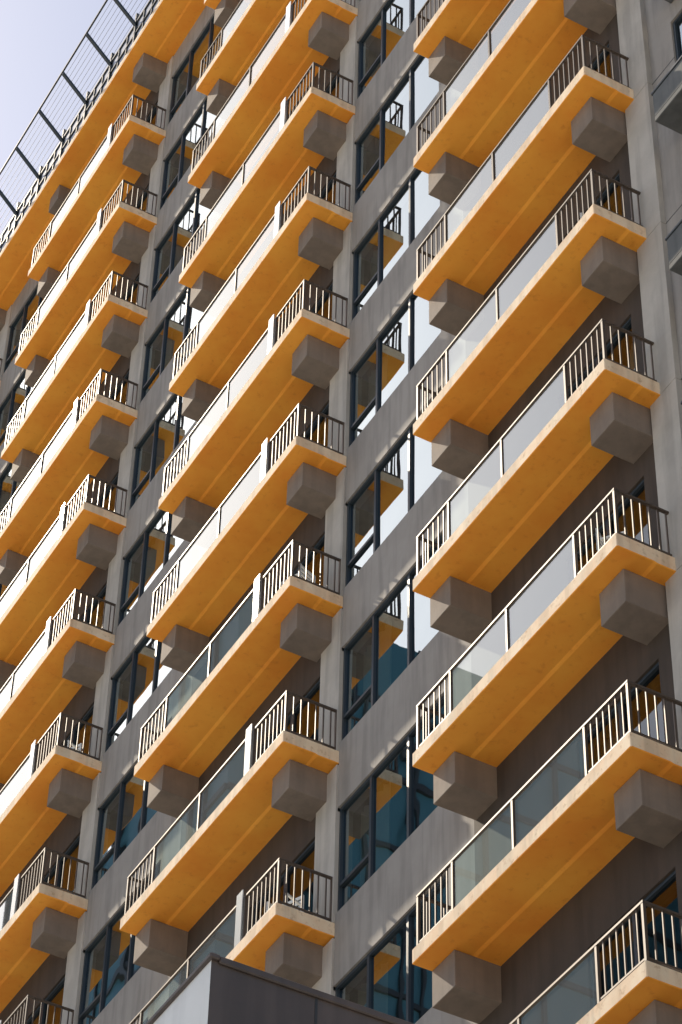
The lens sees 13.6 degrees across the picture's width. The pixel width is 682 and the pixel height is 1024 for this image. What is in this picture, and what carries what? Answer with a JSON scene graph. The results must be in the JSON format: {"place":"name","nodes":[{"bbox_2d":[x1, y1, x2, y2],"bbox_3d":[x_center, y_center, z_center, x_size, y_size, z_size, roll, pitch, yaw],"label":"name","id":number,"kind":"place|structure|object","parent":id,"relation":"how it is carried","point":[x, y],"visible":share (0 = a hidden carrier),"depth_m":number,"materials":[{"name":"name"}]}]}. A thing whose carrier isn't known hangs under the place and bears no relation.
{"place":"outdoors","nodes":[
{"label":"outdoors","id":0,"kind":"place"},
{"bbox_2d":[0,0,148,235],"label":"sky","id":1,"kind":"structure","parent":0,"point":[38,38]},
{"bbox_2d":[146,952,412,1023],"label":"metal clad podium block","id":2,"kind":"structure","parent":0,"point":[213,988],"depth_m":22.56,"materials":[{"name":"grey metal"}]},
{"label":"ground","id":3,"kind":"structure","parent":0,"visible":0},
{"bbox_2d":[0,0,681,1023],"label":"facade walls","id":4,"kind":"structure","parent":3,"relation":"on","point":[380,902],"depth_m":49.57,"materials":[{"name":"grey concrete"}]},
{"bbox_2d":[0,0,681,1023],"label":"balcony support brackets","id":5,"kind":"object","parent":4,"relation":"attached to","point":[646,804],"visible":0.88,"depth_m":51.52,"materials":[{"name":"grey concrete"}]},
{"bbox_2d":[0,0,681,1023],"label":"balcony slabs","id":6,"kind":"structure","parent":4,"relation":"attached to","point":[544,870],"depth_m":53.05,"materials":[{"name":"orange paint"}]},
{"bbox_2d":[53,740,81,751],"bbox_3d":[-5.901,5.250,61.118,0.460,0.880,0.465,-23,-50,23],"label":"balcony chair","id":7,"kind":"object","parent":6,"relation":"on","point":[79,746],"visible":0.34,"depth_m":61.27,"materials":[{"name":"white plastic"}]},
{"bbox_2d":[50,149,99,236],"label":"balustrade glass panels","id":8,"kind":"object","parent":6,"relation":"attached to","point":[64,208],"visible":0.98,"depth_m":78.42,"materials":[{"name":"glass"}]},
{"bbox_2d":[0,0,159,251],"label":"roof terrace railing","id":9,"kind":"object","parent":6,"relation":"on","point":[79,95],"visible":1,"depth_m":81.48,"materials":[{"name":"grey metal"}]},
{"bbox_2d":[0,0,157,250],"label":"roof railing panels","id":10,"kind":"object","parent":9,"relation":"attached to","point":[82,111],"visible":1,"depth_m":81.18,"materials":[{"name":"grey metal"}]},
{"bbox_2d":[0,1,290,1023],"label":"balcony white screens","id":11,"kind":"object","parent":6,"relation":"on","point":[254,613],"visible":1,"depth_m":58.72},
{"bbox_2d":[266,893,303,911],"bbox_3d":[-0.929,6.626,46.890,0.460,0.880,0.465,-28,-52,26],"label":"balcony chair","id":12,"kind":"object","parent":6,"relation":"on","point":[297,903],"visible":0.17,"depth_m":47.00,"materials":[{"name":"white plastic"}]},
{"bbox_2d":[281,563,315,585],"bbox_3d":[-0.792,1.468,52.040,0.465,0.880,0.460,-29,-53,27],"label":"balcony chair","id":13,"kind":"object","parent":6,"relation":"on","point":[302,568],"visible":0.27,"depth_m":52.14,"materials":[{"name":"white plastic"}]},
{"bbox_2d":[0,0,681,1023],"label":"balcony railings","id":14,"kind":"object","parent":6,"relation":"on","point":[420,896],"visible":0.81,"depth_m":50.43,"materials":[{"name":"white metal"}]},
{"bbox_2d":[595,528,624,550],"bbox_3d":[3.954,0.623,40.753,0.465,0.880,0.460,-17,-48,18],"label":"balcony chair","id":15,"kind":"object","parent":6,"relation":"on","point":[602,540],"visible":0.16,"depth_m":40.81,"materials":[{"name":"white plastic"}]},
{"bbox_2d":[0,0,681,1023],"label":"window frames","id":16,"kind":"structure","parent":4,"relation":"attached to","point":[342,880],"depth_m":55.62,"materials":[{"name":"black metal"}]},
{"bbox_2d":[0,0,681,1023],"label":"window glass panes","id":17,"kind":"object","parent":16,"relation":"in","point":[390,838],"visible":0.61,"depth_m":54.12,"materials":[{"name":"glass"}]},
{"bbox_2d":[651,0,681,404],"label":"balconies","id":18,"kind":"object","parent":4,"relation":"attached to","point":[666,93],"visible":1,"depth_m":45.12,"materials":[{"name":"grey concrete"}]},
{"bbox_2d":[652,57,681,379],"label":"wall joints","id":19,"kind":"object","parent":4,"relation":"attached to","point":[652,84],"depth_m":47.06,"materials":[{"name":"grey concrete"}]}
]}

